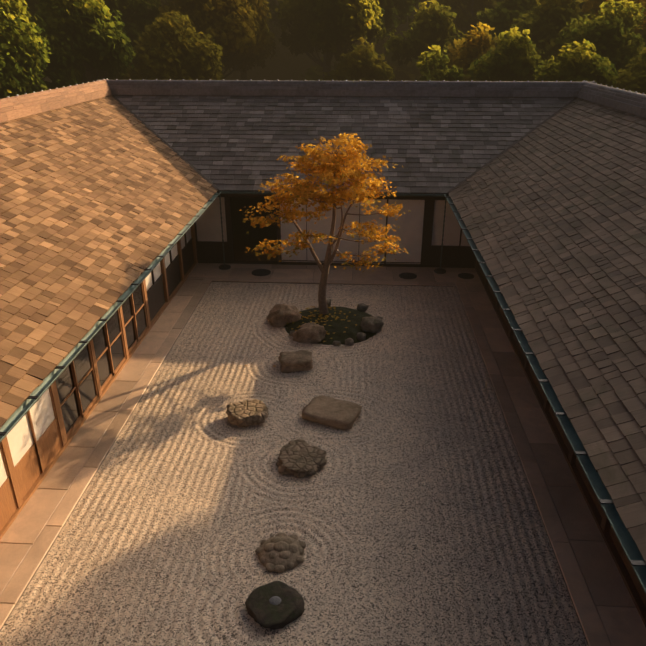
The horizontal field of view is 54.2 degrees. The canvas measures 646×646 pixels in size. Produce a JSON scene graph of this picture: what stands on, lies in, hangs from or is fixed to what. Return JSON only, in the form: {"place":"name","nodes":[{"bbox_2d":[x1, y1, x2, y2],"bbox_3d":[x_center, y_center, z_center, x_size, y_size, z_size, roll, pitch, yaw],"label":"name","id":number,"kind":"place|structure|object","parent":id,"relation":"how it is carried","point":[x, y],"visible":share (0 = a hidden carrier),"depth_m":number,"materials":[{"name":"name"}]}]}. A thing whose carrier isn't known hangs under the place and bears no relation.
{"place":"outdoors","nodes":[
{"label":"outdoors","id":0,"kind":"place"},
{"bbox_2d":[55,284,146,433],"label":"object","id":1,"kind":"structure","parent":0,"point":[64,380],"depth_m":14.18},
{"bbox_2d":[44,0,417,82],"bbox_3d":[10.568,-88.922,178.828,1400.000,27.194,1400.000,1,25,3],"label":"terrain","id":2,"kind":"structure","parent":0,"point":[300,63],"depth_m":64.05,"materials":[{"name":"green plant"}]},
{"bbox_2d":[0,263,481,629],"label":"paving stones","id":3,"kind":"object","parent":2,"relation":"on","point":[28,538],"visible":0.79,"depth_m":13.82,"materials":[{"name":"stone"}]},
{"bbox_2d":[0,261,197,539],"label":"warm timber beams","id":4,"kind":"structure","parent":3,"relation":"on","point":[33,488],"depth_m":13.29,"materials":[{"name":"brown wood"}]},
{"bbox_2d":[0,224,197,531],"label":"timber wall posts","id":5,"kind":"object","parent":4,"relation":"on","point":[28,469],"depth_m":12.04,"materials":[{"name":"brown wood"}]},
{"bbox_2d":[0,388,54,486],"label":"shoji panels","id":6,"kind":"object","parent":5,"relation":"attached to","point":[20,439],"visible":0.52,"depth_m":11.16,"materials":[{"name":"white paper"}]},
{"bbox_2d":[219,264,445,273],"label":"drain basins","id":7,"kind":"object","parent":3,"relation":"on","point":[437,270],"visible":1,"depth_m":21.73,"materials":[{"name":"metal"}]},
{"bbox_2d":[251,269,473,278],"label":"walkway discs","id":8,"kind":"object","parent":3,"relation":"on","point":[265,272],"visible":0.9,"depth_m":21.32,"materials":[{"name":"stone"}]},
{"bbox_2d":[233,234,277,260],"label":"interior floor","id":9,"kind":"structure","parent":2,"relation":"on","point":[242,242],"depth_m":23.86,"materials":[{"name":"brown wood"}]},
{"bbox_2d":[0,282,587,645],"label":"gravel bed","id":10,"kind":"object","parent":2,"relation":"on","point":[407,513],"visible":0.83,"depth_m":10.98,"materials":[{"name":"grey gravel"}]},
{"bbox_2d":[226,399,267,426],"bbox_3d":[-1.598,1.931,13.446,0.916,0.270,0.760,-5,25,-12],"label":"cracked rock","id":11,"kind":"object","parent":10,"relation":"on","point":[245,413],"visible":1,"depth_m":13.26,"materials":[{"name":"brown stone"}]},
{"bbox_2d":[245,581,304,629],"bbox_3d":[-0.688,4.029,9.016,0.854,0.160,0.830,1,25,3],"label":"rock","id":12,"kind":"object","parent":10,"relation":"on","point":[263,611],"visible":1,"depth_m":8.92,"materials":[{"name":"black stone"}]},
{"bbox_2d":[269,596,280,604],"bbox_3d":[-0.682,3.968,9.001,0.203,0.069,0.183,1,25,3],"label":"pebble","id":13,"kind":"object","parent":12,"relation":"attached to","point":[274,600],"visible":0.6,"depth_m":8.98,"materials":[{"name":"grey stone"}]},
{"bbox_2d":[255,533,305,571],"bbox_3d":[-0.639,3.567,9.964,0.792,0.207,0.745,-14,28,-28],"label":"cobbled rock","id":14,"kind":"object","parent":10,"relation":"on","point":[281,552],"visible":1,"depth_m":9.86,"materials":[{"name":"brown stone"}]},
{"bbox_2d":[266,304,325,372],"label":"rocks","id":15,"kind":"object","parent":10,"relation":"on","point":[281,315],"visible":1,"depth_m":16.72,"materials":[{"name":"brown stone"}]},
{"bbox_2d":[276,439,326,477],"bbox_3d":[-0.396,2.607,12.084,0.964,0.179,0.989,10,26,20],"label":"rock","id":16,"kind":"object","parent":10,"relation":"on","point":[298,458],"visible":1,"depth_m":11.97,"materials":[{"name":"stone"}]},
{"bbox_2d":[284,306,376,344],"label":"moss island","id":17,"kind":"structure","parent":10,"relation":"on","point":[337,330],"depth_m":17.47,"materials":[{"name":"green plant"}]},
{"bbox_2d":[245,305,356,366],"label":"fallen maple leaves","id":18,"kind":"object","parent":17,"relation":"on","point":[327,316],"visible":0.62,"depth_m":17.64,"materials":[{"name":"orange plant"}]},
{"bbox_2d":[239,133,410,314],"bbox_3d":[0.047,-2.375,16.739,4.541,5.035,3.077,1,25,3],"label":"maple","id":19,"kind":"object","parent":17,"relation":"on","point":[325,170],"depth_m":16.14,"materials":[{"name":"orange plant"}]},
{"bbox_2d":[302,395,361,429],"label":"step slab","id":20,"kind":"structure","parent":10,"relation":"on","point":[333,412],"depth_m":13.40,"materials":[{"name":"stone"}]},
{"bbox_2d":[289,298,383,345],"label":"rocks","id":21,"kind":"object","parent":10,"relation":"on","point":[371,324],"visible":0.88,"depth_m":17.20,"materials":[{"name":"grey stone"}]},
{"bbox_2d":[0,267,588,645],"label":"stone edging","id":22,"kind":"object","parent":2,"relation":"on","point":[312,283],"visible":0.03,"depth_m":12.75,"materials":[{"name":"brown"}]},
{"bbox_2d":[0,0,645,98],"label":"forest","id":23,"kind":"object","parent":2,"relation":"on","point":[603,42],"depth_m":42.79,"materials":[{"name":"green plant"}]},
{"bbox_2d":[455,282,645,645],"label":"paving stones","id":24,"kind":"object","parent":2,"relation":"on","point":[606,608],"visible":0.73,"depth_m":11.07,"materials":[{"name":"dark brown stone"}]},
{"bbox_2d":[145,183,475,320],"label":"wall","id":25,"kind":"structure","parent":0,"point":[459,256],"depth_m":21.87,"materials":[{"name":"brown wood"}]},
{"bbox_2d":[280,198,424,261],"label":"shoji screens","id":26,"kind":"object","parent":25,"relation":"in","point":[408,232],"depth_m":21.75,"materials":[{"name":"white paper"}]},
{"bbox_2d":[201,97,540,190],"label":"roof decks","id":27,"kind":"object","parent":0,"point":[375,134],"depth_m":22.37,"materials":[{"name":"grey wood"}]},
{"bbox_2d":[0,95,217,427],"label":"wing roof shingles","id":28,"kind":"structure","parent":27,"relation":"attached to","point":[103,201],"depth_m":14.55,"materials":[{"name":"brown wood"}]},
{"bbox_2d":[217,190,448,196],"bbox_3d":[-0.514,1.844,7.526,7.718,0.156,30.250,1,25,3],"label":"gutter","id":29,"kind":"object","parent":27,"relation":"attached to","point":[391,196],"depth_m":20.76,"materials":[{"name":"metal"}]},
{"bbox_2d":[0,191,645,593],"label":"eave gutters","id":30,"kind":"object","parent":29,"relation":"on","point":[600,491],"visible":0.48,"depth_m":9.60,"materials":[{"name":"teal metal"}]},
{"bbox_2d":[0,190,645,565],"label":"gutter brackets","id":31,"kind":"object","parent":30,"relation":"attached to","point":[632,562],"visible":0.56,"depth_m":9.53,"materials":[{"name":"teal"}]},
{"bbox_2d":[219,194,446,268],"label":"rain chains","id":32,"kind":"object","parent":30,"relation":"hanging from","point":[441,244],"visible":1,"depth_m":21.24,"materials":[{"name":"orange metal"}]},
{"bbox_2d":[114,95,574,193],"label":"roof","id":33,"kind":"structure","parent":27,"relation":"on","point":[191,129],"depth_m":22.61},
{"bbox_2d":[112,95,577,193],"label":"roof valley strips","id":34,"kind":"object","parent":27,"relation":"on","point":[449,191],"visible":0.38,"depth_m":22.01,"materials":[{"name":"grey metal"}]},
{"bbox_2d":[96,80,645,117],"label":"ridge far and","id":35,"kind":"structure","parent":27,"relation":"on","point":[631,102],"depth_m":23.65,"materials":[{"name":"grey tile"}]},
{"bbox_2d":[0,79,111,122],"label":"ridge","id":36,"kind":"structure","parent":35,"relation":"attached to","point":[18,106],"depth_m":19.60,"materials":[{"name":"brown wood"}]},
{"bbox_2d":[7,78,643,97],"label":"ridge knobs","id":37,"kind":"object","parent":35,"relation":"on","point":[332,80],"visible":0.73,"depth_m":23.44,"materials":[{"name":"grey"}]},
{"bbox_2d":[449,98,645,561],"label":"roof shingles","id":38,"kind":"structure","parent":27,"relation":"on","point":[552,211],"depth_m":12.43,"materials":[{"name":"brown wood"}]},
{"bbox_2d":[475,258,645,626],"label":"timber wall","id":39,"kind":"structure","parent":0,"point":[626,570],"depth_m":11.61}
]}

